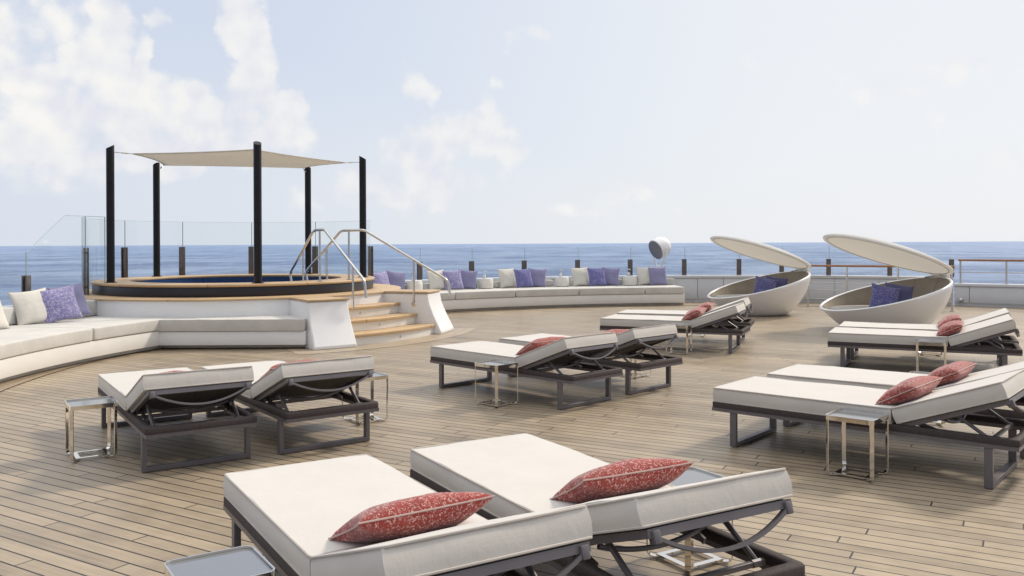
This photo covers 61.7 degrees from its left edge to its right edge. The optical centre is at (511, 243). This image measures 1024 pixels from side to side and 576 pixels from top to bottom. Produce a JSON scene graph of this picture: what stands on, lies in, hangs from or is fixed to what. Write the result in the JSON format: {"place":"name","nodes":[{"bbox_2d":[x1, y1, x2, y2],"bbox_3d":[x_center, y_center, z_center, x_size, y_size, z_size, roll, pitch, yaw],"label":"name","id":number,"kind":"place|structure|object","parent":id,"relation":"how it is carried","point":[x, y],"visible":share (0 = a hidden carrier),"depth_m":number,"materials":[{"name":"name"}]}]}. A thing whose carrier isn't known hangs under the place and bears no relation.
{"place":"outdoors","nodes":[
{"label":"outdoors","id":0,"kind":"place"},
{"bbox_2d":[0,302,1023,575],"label":"deck","id":1,"kind":"structure","parent":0,"point":[926,508],"depth_m":6.19,"materials":[{"name":"brown wood"}]},
{"bbox_2d":[0,299,173,381],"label":"built in sofa","id":2,"kind":"object","parent":1,"relation":"on","point":[32,348],"visible":0.69,"depth_m":10.86,"materials":[{"name":"white fabric"}]},
{"bbox_2d":[0,301,9,328],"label":"throw pillow","id":3,"kind":"object","parent":2,"relation":"on","point":[4,324],"visible":1,"depth_m":10.85,"materials":[{"name":"beige fabric"}]},
{"bbox_2d":[7,287,46,324],"bbox_3d":[-6.496,0.859,11.600,0.156,0.504,0.504,-30,-12,34],"label":"throw pillow","id":4,"kind":"object","parent":2,"relation":"on","point":[29,307],"visible":0.98,"depth_m":11.51,"materials":[{"name":"beige fabric"}]},
{"bbox_2d":[40,284,82,323],"bbox_3d":[-6.256,0.843,11.840,0.504,0.504,0.158,-12,-13,-47],"label":"throw pillow","id":5,"kind":"object","parent":2,"relation":"on","point":[60,304],"visible":1,"depth_m":11.79,"materials":[{"name":"purple fabric"}]},
{"bbox_2d":[47,282,90,314],"bbox_3d":[-6.377,0.834,12.351,0.148,0.500,0.500,-23,-7,38],"label":"throw pillow","id":6,"kind":"object","parent":2,"relation":"on","point":[80,299],"visible":0.36,"depth_m":12.43,"materials":[{"name":"purple fabric"}]},
{"bbox_2d":[64,396,117,460],"bbox_3d":[-2.993,1.314,6.091,0.310,0.385,0.310,0,0,-34],"label":"side table","id":7,"kind":"object","parent":1,"relation":"on","point":[73,405],"visible":1,"depth_m":6.06,"materials":[{"name":"metal"}]},
{"bbox_2d":[98,366,256,472],"bbox_3d":[-2.609,1.181,6.533,0.726,0.652,2.006,0,0,-34],"label":"sun lounger","id":8,"kind":"object","parent":1,"relation":"on","point":[185,392],"visible":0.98,"depth_m":5.87,"materials":[{"name":"white fabric"}]},
{"bbox_2d":[164,545,274,575],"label":"side table","id":9,"kind":"object","parent":1,"relation":"on","point":[247,560],"visible":1,"depth_m":2.99,"materials":[{"name":"metal"}]},
{"bbox_2d":[159,315,306,347],"bbox_3d":[-4.132,1.292,12.636,2.365,0.433,0.888,0,0,0],"label":"built in bench","id":10,"kind":"object","parent":1,"relation":"on","point":[252,331],"visible":0.8,"depth_m":12.22,"materials":[{"name":"fabric"}]},
{"bbox_2d":[85,284,452,349],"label":"spa platform","id":11,"kind":"structure","parent":1,"relation":"on","point":[382,313],"depth_m":12.79,"materials":[{"name":"white wood"}]},
{"bbox_2d":[81,217,372,294],"bbox_3d":[-5.570,0.192,16.302,5.118,1.261,2.744,0,0,-36],"label":"glass balustrade","id":12,"kind":"object","parent":11,"relation":"on","point":[85,265],"visible":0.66,"depth_m":16.64,"materials":[{"name":"clear glass"}]},
{"bbox_2d":[90,274,374,296],"bbox_3d":[-4.886,0.873,15.350,4.790,0.494,4.790,0,0,0],"label":"hot tub","id":13,"kind":"object","parent":11,"relation":"on","point":[227,285],"visible":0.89,"depth_m":13.56,"materials":[{"name":"brown wood"}]},
{"bbox_2d":[104,145,117,282],"bbox_3d":[-6.494,-0.483,13.859,0.190,2.233,0.195,0,0,4],"label":"shade pole","id":14,"kind":"object","parent":13,"relation":"on","point":[110,228],"visible":0.99,"depth_m":13.81,"materials":[{"name":"black metal"}]},
{"bbox_2d":[151,162,161,276],"bbox_3d":[-6.805,-0.457,16.412,0.195,2.183,0.190,0,0,-14],"label":"shade pole","id":15,"kind":"object","parent":13,"relation":"on","point":[156,219],"visible":1,"depth_m":16.36,"materials":[{"name":"black metal"}]},
{"bbox_2d":[118,149,356,170],"bbox_3d":[-4.775,-1.480,15.386,3.907,0.103,3.865,0,0,0],"label":"shade sail","id":16,"kind":"object","parent":15,"relation":"attached to","point":[237,158],"visible":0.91,"depth_m":14.82,"materials":[{"name":"fabric"}]},
{"bbox_2d":[252,141,263,283],"bbox_3d":[-3.966,-0.490,13.368,0.190,2.223,0.195,0,0,18],"label":"shade pole","id":17,"kind":"object","parent":13,"relation":"on","point":[257,171],"visible":0.99,"depth_m":13.31,"materials":[{"name":"black metal"}]},
{"bbox_2d":[304,167,312,273],"bbox_3d":[-4.142,-0.474,17.406,0.190,2.193,0.195,0,0,-23],"label":"shade pole","id":18,"kind":"object","parent":13,"relation":"on","point":[307,171],"visible":0.88,"depth_m":17.35,"materials":[{"name":"black metal"}]},
{"bbox_2d":[289,229,366,307],"bbox_3d":[-2.899,0.373,13.598,0.168,1.230,2.314,0,0,-43],"label":"handrail","id":19,"kind":"object","parent":13,"relation":"attached to","point":[339,249],"visible":0.99,"depth_m":13.87,"materials":[{"name":"metal"}]},
{"bbox_2d":[357,156,367,276],"bbox_3d":[-2.720,-0.490,15.615,0.190,2.213,0.195,0,0,40],"label":"shade pole","id":20,"kind":"object","parent":13,"relation":"on","point":[362,205],"visible":0.86,"depth_m":15.56,"materials":[{"name":"black metal"}]},
{"bbox_2d":[305,229,450,306],"bbox_3d":[-2.316,0.407,14.449,2.621,1.305,0.243,0,0,12],"label":"handrail","id":21,"kind":"object","parent":13,"relation":"attached to","point":[414,303],"visible":1,"depth_m":14.35,"materials":[{"name":"metal"}]},
{"bbox_2d":[201,355,378,454],"bbox_3d":[-1.877,1.176,6.998,0.726,0.657,2.006,0,0,-36],"label":"sun lounger","id":22,"kind":"object","parent":1,"relation":"on","point":[294,382],"visible":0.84,"depth_m":6.34,"materials":[{"name":"white fabric"}]},
{"bbox_2d":[261,359,314,377],"bbox_3d":[-1.697,1.012,6.788,0.572,0.152,0.295,0,-26,-38],"label":"lumbar pillow","id":23,"kind":"object","parent":22,"relation":"on","point":[272,368],"visible":0.12,"depth_m":6.66,"materials":[{"name":"red fabric"}]},
{"bbox_2d":[342,371,387,423],"bbox_3d":[-1.249,1.306,7.275,0.310,0.385,0.310,0,0,-36],"label":"side table","id":24,"kind":"object","parent":1,"relation":"on","point":[378,376],"visible":0.63,"depth_m":7.24,"materials":[{"name":"metal"}]},
{"bbox_2d":[287,328,474,354],"bbox_3d":[-1.782,1.504,13.412,1.166,0.001,4.240,0,0,32],"label":"deck margin","id":25,"kind":"object","parent":1,"relation":"on","point":[432,337],"visible":0.68,"depth_m":12.87,"materials":[{"name":"brown wood"}]},
{"bbox_2d":[223,454,592,575],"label":"sun lounger","id":26,"kind":"object","parent":1,"relation":"on","point":[289,519],"visible":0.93,"depth_m":3.08,"materials":[{"name":"white fabric"}]},
{"bbox_2d":[328,492,494,542],"bbox_3d":[-0.365,1.010,3.155,0.553,0.151,0.295,0,-26,-34],"label":"lumbar pillow","id":27,"kind":"object","parent":26,"relation":"on","point":[408,517],"visible":0.96,"depth_m":3.05,"materials":[{"name":"red fabric"}]},
{"bbox_2d":[0,304,819,390],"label":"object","id":28,"kind":"object","parent":1,"relation":"on","point":[6,384],"visible":0.26,"depth_m":10.47,"materials":[{"name":"grey wood"}]},
{"bbox_2d":[2,275,950,306],"bbox_3d":[-0.606,1.168,15.148,9.330,0.670,22.566,0,0,43],"label":"bulwark","id":29,"kind":"object","parent":1,"relation":"on","point":[698,288],"visible":0.16,"depth_m":21.34,"materials":[{"name":"grey paint"}]},
{"bbox_2d":[21,215,105,291],"bbox_3d":[-6.566,0.222,9.638,0.803,1.296,8.079,0,0,-5],"label":"glass balustrade","id":30,"kind":"object","parent":29,"relation":"on","point":[26,282],"visible":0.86,"depth_m":12.09,"materials":[{"name":"clear glass"}]},
{"bbox_2d":[325,246,953,279],"bbox_3d":[3.048,0.454,20.474,14.526,0.744,2.673,0,0,-8],"label":"railing","id":31,"kind":"object","parent":29,"relation":"on","point":[577,265],"visible":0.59,"depth_m":21.28,"materials":[{"name":"brown metal"}]},
{"bbox_2d":[649,237,670,267],"bbox_3d":[3.762,0.322,21.752,0.555,0.978,0.579,0,0,0],"label":"searchlight","id":32,"kind":"object","parent":29,"relation":"on","point":[659,247],"visible":0.89,"depth_m":21.61,"materials":[{"name":"white metal"}]},
{"bbox_2d":[474,359,517,406],"bbox_3d":[-0.144,1.301,7.981,0.310,0.385,0.310,0,0,44],"label":"side table","id":33,"kind":"object","parent":1,"relation":"on","point":[496,364],"visible":1,"depth_m":7.93,"materials":[{"name":"metal"}]},
{"bbox_2d":[430,332,622,409],"bbox_3d":[0.092,1.169,8.548,0.726,0.653,2.006,0,0,-44],"label":"sun lounger","id":34,"kind":"object","parent":1,"relation":"on","point":[566,352],"visible":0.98,"depth_m":8.10,"materials":[{"name":"white fabric"}]},
{"bbox_2d":[515,337,564,354],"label":"lumbar pillow","id":35,"kind":"object","parent":34,"relation":"on","point":[534,344],"visible":0.41,"depth_m":8.21,"materials":[{"name":"red fabric"}]},
{"bbox_2d":[405,278,684,311],"bbox_3d":[0.059,1.192,19.696,9.016,0.595,2.087,0,0,-25],"label":"built in sofa","id":36,"kind":"object","parent":1,"relation":"on","point":[548,295],"visible":0.6,"depth_m":20.01,"materials":[{"name":"white fabric"}]},
{"bbox_2d":[373,271,389,284],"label":"throw pillow","id":37,"kind":"object","parent":36,"relation":"on","point":[381,277],"visible":0.56,"depth_m":18.46,"materials":[{"name":"purple fabric"}]},
{"bbox_2d":[386,270,405,288],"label":"throw pillow","id":38,"kind":"object","parent":36,"relation":"on","point":[396,278],"visible":0.65,"depth_m":18.90,"materials":[{"name":"purple fabric"}]},
{"bbox_2d":[407,280,422,288],"bbox_3d":[-2.172,0.947,19.142,0.360,0.238,0.360,0,0,0],"label":"drum stool","id":39,"kind":"object","parent":36,"relation":"on","point":[418,284],"visible":0.75,"depth_m":19.00,"materials":[{"name":"beige paint"}]},
{"bbox_2d":[426,269,445,288],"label":"throw pillow","id":40,"kind":"object","parent":36,"relation":"on","point":[436,281],"visible":0.78,"depth_m":19.39,"materials":[{"name":"beige fabric"}]},
{"bbox_2d":[442,269,463,289],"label":"throw pillow","id":41,"kind":"object","parent":36,"relation":"on","point":[454,278],"visible":0.89,"depth_m":19.52,"materials":[{"name":"purple fabric"}]},
{"bbox_2d":[459,269,477,288],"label":"throw pillow","id":42,"kind":"object","parent":36,"relation":"on","point":[468,279],"visible":0.71,"depth_m":19.89,"materials":[{"name":"purple fabric"}]},
{"bbox_2d":[478,278,493,288],"bbox_3d":[-0.614,0.940,20.131,0.360,0.238,0.360,0,0,-41],"label":"drum stool","id":43,"kind":"object","parent":36,"relation":"on","point":[485,283],"visible":1,"depth_m":19.99,"materials":[{"name":"beige paint"}]},
{"bbox_2d":[497,268,516,287],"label":"throw pillow","id":44,"kind":"object","parent":36,"relation":"on","point":[507,277],"visible":1,"depth_m":20.32,"materials":[{"name":"beige fabric"}]},
{"bbox_2d":[513,268,533,287],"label":"throw pillow","id":45,"kind":"object","parent":36,"relation":"on","point":[523,277],"visible":1,"depth_m":20.37,"materials":[{"name":"purple fabric"}]},
{"bbox_2d":[530,268,546,286],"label":"throw pillow","id":46,"kind":"object","parent":36,"relation":"on","point":[538,276],"visible":0.77,"depth_m":20.68,"materials":[{"name":"purple fabric"}]},
{"bbox_2d":[555,277,568,286],"bbox_3d":[1.217,0.931,20.882,0.360,0.238,0.360,0,0,40],"label":"drum stool","id":47,"kind":"object","parent":36,"relation":"on","point":[561,281],"visible":0.99,"depth_m":20.73,"materials":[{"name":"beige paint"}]},
{"bbox_2d":[571,267,588,285],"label":"throw pillow","id":48,"kind":"object","parent":36,"relation":"on","point":[580,276],"visible":1,"depth_m":20.97,"materials":[{"name":"beige fabric"}]},
{"bbox_2d":[587,267,606,285],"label":"throw pillow","id":49,"kind":"object","parent":36,"relation":"on","point":[596,276],"visible":1,"depth_m":20.95,"materials":[{"name":"purple fabric"}]},
{"bbox_2d":[604,267,619,285],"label":"throw pillow","id":50,"kind":"object","parent":36,"relation":"on","point":[611,276],"visible":0.79,"depth_m":21.18,"materials":[{"name":"purple fabric"}]},
{"bbox_2d":[623,276,636,285],"bbox_3d":[2.924,0.924,21.259,0.360,0.238,0.360,0,0,7],"label":"drum stool","id":51,"kind":"object","parent":36,"relation":"on","point":[629,280],"visible":0.99,"depth_m":21.11,"materials":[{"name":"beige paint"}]},
{"bbox_2d":[636,266,653,284],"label":"throw pillow","id":52,"kind":"object","parent":36,"relation":"on","point":[643,275],"visible":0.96,"depth_m":21.28,"materials":[{"name":"beige fabric"}]},
{"bbox_2d":[648,267,667,285],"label":"throw pillow","id":53,"kind":"object","parent":36,"relation":"on","point":[657,275],"visible":1,"depth_m":21.21,"materials":[{"name":"purple fabric"}]},
{"bbox_2d":[499,324,682,394],"bbox_3d":[0.803,1.163,9.291,0.726,0.659,2.006,0,0,-44],"label":"sun lounger","id":54,"kind":"object","parent":1,"relation":"on","point":[631,342],"visible":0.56,"depth_m":8.69,"materials":[{"name":"white fabric"}]},
{"bbox_2d":[602,329,629,334],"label":"lumbar pillow","id":55,"kind":"object","parent":54,"relation":"on","point":[617,331],"visible":0.17,"depth_m":9.01,"materials":[{"name":"red fabric"}]},
{"bbox_2d":[409,433,806,575],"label":"sun lounger","id":56,"kind":"object","parent":1,"relation":"on","point":[518,474],"visible":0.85,"depth_m":3.24,"materials":[{"name":"white fabric"}]},
{"bbox_2d":[550,458,693,502],"bbox_3d":[0.467,1.002,3.629,0.565,0.150,0.295,0,-29,-29],"label":"lumbar pillow","id":57,"kind":"object","parent":56,"relation":"on","point":[626,477],"visible":0.88,"depth_m":3.52,"materials":[{"name":"red fabric"}]},
{"bbox_2d":[615,348,650,377],"bbox_3d":[1.359,1.294,9.625,0.310,0.385,0.310,0,0,-44],"label":"side table","id":58,"kind":"object","parent":1,"relation":"on","point":[635,373],"visible":0.3,"depth_m":9.58,"materials":[{"name":"metal"}]},
{"bbox_2d":[600,302,749,352],"bbox_3d":[2.316,1.161,12.209,2.006,0.650,0.726,0,0,24],"label":"sun lounger","id":59,"kind":"object","parent":1,"relation":"on","point":[703,324],"visible":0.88,"depth_m":11.90,"materials":[{"name":"white fabric"}]},
{"bbox_2d":[681,307,706,320],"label":"lumbar pillow","id":60,"kind":"object","parent":59,"relation":"on","point":[694,313],"visible":0.91,"depth_m":11.85,"materials":[{"name":"red fabric"}]},
{"bbox_2d":[666,323,691,353],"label":"side table","id":61,"kind":"object","parent":1,"relation":"on","point":[681,325],"visible":0.84,"depth_m":11.55,"materials":[{"name":"metal"}]},
{"bbox_2d":[617,297,754,343],"bbox_3d":[2.677,1.155,13.228,2.006,0.658,0.726,0,0,21],"label":"sun lounger","id":62,"kind":"object","parent":1,"relation":"on","point":[740,321],"visible":0.45,"depth_m":13.05,"materials":[{"name":"white fabric"}]},
{"bbox_2d":[698,302,713,311],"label":"lumbar pillow","id":63,"kind":"object","parent":62,"relation":"on","point":[708,305],"visible":0.48,"depth_m":12.91,"materials":[{"name":"red fabric"}]},
{"bbox_2d":[646,466,732,572],"bbox_3d":[0.836,1.297,4.042,0.310,0.385,0.310,0,0,-31],"label":"side table","id":64,"kind":"object","parent":1,"relation":"on","point":[690,475],"visible":0.53,"depth_m":4.04,"materials":[{"name":"metal"}]},
{"bbox_2d":[689,334,706,336],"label":"side table","id":65,"kind":"object","parent":1,"relation":"on","point":[702,335],"visible":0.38,"depth_m":13.65,"materials":[{"name":"metal"}]},
{"bbox_2d":[707,236,810,315],"bbox_3d":[5.158,0.656,17.903,2.110,1.640,2.120,0,0,-11],"label":"shell daybed","id":66,"kind":"object","parent":1,"relation":"on","point":[784,300],"visible":0.88,"depth_m":17.42,"materials":[{"name":"white plastic"}]},
{"bbox_2d":[753,276,777,292],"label":"throw pillow","id":67,"kind":"object","parent":66,"relation":"on","point":[762,284],"visible":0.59,"depth_m":17.57,"materials":[{"name":"purple fabric"}]},
{"bbox_2d":[766,275,788,287],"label":"throw pillow","id":68,"kind":"object","parent":66,"relation":"on","point":[782,282],"visible":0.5,"depth_m":17.70,"materials":[{"name":"blue fabric"}]},
{"bbox_2d":[826,408,888,480],"bbox_3d":[2.221,1.290,5.511,0.310,0.385,0.310,0,0,42],"label":"side table","id":69,"kind":"object","parent":1,"relation":"on","point":[843,416],"visible":1,"depth_m":5.49,"materials":[{"name":"metal"}]},
{"bbox_2d":[712,369,1023,488],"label":"sun lounger","id":70,"kind":"object","parent":1,"relation":"on","point":[773,400],"visible":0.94,"depth_m":5.67,"materials":[{"name":"white fabric"}]},
{"bbox_2d":[875,376,942,404],"bbox_3d":[2.683,0.994,5.784,0.558,0.151,0.295,0,-28,-47],"label":"lumbar pillow","id":71,"kind":"object","parent":70,"relation":"on","point":[910,389],"visible":0.92,"depth_m":5.63,"materials":[{"name":"red fabric"}]},
{"bbox_2d":[804,265,954,311],"bbox_3d":[8.312,0.973,19.834,3.502,0.976,1.589,0,0,29],"label":"deck railing","id":72,"kind":"object","parent":1,"relation":"on","point":[847,283],"visible":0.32,"depth_m":19.36,"materials":[{"name":"metal"}]},
{"bbox_2d":[819,234,953,323],"bbox_3d":[6.338,0.651,14.552,2.110,1.640,2.120,0,0,-7],"label":"shell daybed","id":73,"kind":"object","parent":1,"relation":"on","point":[927,303],"visible":0.84,"depth_m":14.24,"materials":[{"name":"white plastic"}]},
{"bbox_2d":[869,283,900,306],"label":"throw pillow","id":74,"kind":"object","parent":73,"relation":"on","point":[882,295],"visible":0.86,"depth_m":14.19,"materials":[{"name":"purple fabric"}]},
{"bbox_2d":[885,282,913,301],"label":"throw pillow","id":75,"kind":"object","parent":73,"relation":"on","point":[906,293],"visible":0.53,"depth_m":14.28,"materials":[{"name":"blue fabric"}]},
{"bbox_2d":[767,361,1023,457],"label":"sun lounger","id":76,"kind":"object","parent":1,"relation":"on","point":[880,379],"visible":0.34,"depth_m":6.78,"materials":[{"name":"white fabric"}]},
{"bbox_2d":[928,361,976,386],"bbox_3d":[3.308,0.993,6.489,0.295,0.149,0.574,-33,-21,35],"label":"lumbar pillow","id":77,"kind":"object","parent":76,"relation":"on","point":[954,372],"visible":0.71,"depth_m":6.32,"materials":[{"name":"red fabric"}]},
{"bbox_2d":[828,314,1022,366],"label":"sun lounger","id":78,"kind":"object","parent":1,"relation":"on","point":[971,338],"visible":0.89,"depth_m":9.83,"materials":[{"name":"white fabric"}]},
{"bbox_2d":[936,320,963,335],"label":"lumbar pillow","id":79,"kind":"object","parent":78,"relation":"on","point":[949,328],"visible":0.98,"depth_m":9.71,"materials":[{"name":"red fabric"}]},
{"bbox_2d":[909,371,944,424],"bbox_3d":[3.464,1.285,7.135,0.310,0.385,0.310,0,0,37],"label":"side table","id":80,"kind":"object","parent":1,"relation":"on","point":[939,421],"visible":0.19,"depth_m":7.25,"materials":[{"name":"metal"}]},
{"bbox_2d":[839,308,1018,362],"bbox_3d":[5.231,1.142,10.854,2.006,0.661,0.726,0,0,26],"label":"sun lounger","id":81,"kind":"object","parent":1,"relation":"on","point":[970,321],"visible":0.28,"depth_m":10.75,"materials":[{"name":"white fabric"}]},
{"bbox_2d":[938,314,961,327],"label":"lumbar pillow","id":82,"kind":"object","parent":81,"relation":"on","point":[946,319],"visible":0.68,"depth_m":10.58,"materials":[{"name":"red fabric"}]},
{"bbox_2d":[919,351,942,355],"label":"side table","id":83,"kind":"object","parent":1,"relation":"on","point":[940,353],"visible":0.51,"depth_m":11.26,"materials":[{"name":"metal"}]},
{"bbox_2d":[916,339,946,370],"bbox_3d":[4.673,1.279,9.552,0.310,0.385,0.310,0,0,26],"label":"side table","id":84,"kind":"object","parent":1,"relation":"on","point":[930,342],"visible":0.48,"depth_m":9.48,"materials":[{"name":"metal"}]},
{"bbox_2d":[954,283,1023,307],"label":"bulwark","id":85,"kind":"object","parent":1,"relation":"on","point":[988,295],"visible":1,"depth_m":19.65,"materials":[{"name":"grey paint"}]},
{"bbox_2d":[958,259,1023,283],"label":"bulwark railing","id":86,"kind":"object","parent":85,"relation":"on","point":[1005,260],"visible":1,"depth_m":19.68,"materials":[{"name":"metal"}]},
{"bbox_2d":[0,241,1023,305],"bbox_3d":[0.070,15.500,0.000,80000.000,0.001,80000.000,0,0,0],"label":"sea","id":87,"kind":"structure","parent":0,"point":[53,266],"depth_m":815.53,"materials":[{"name":"liquid"}]},
{"bbox_2d":[0,0,1023,245],"label":"sky","id":88,"kind":"structure","parent":0,"point":[471,121],"materials":[{"name":"white"}]}
]}

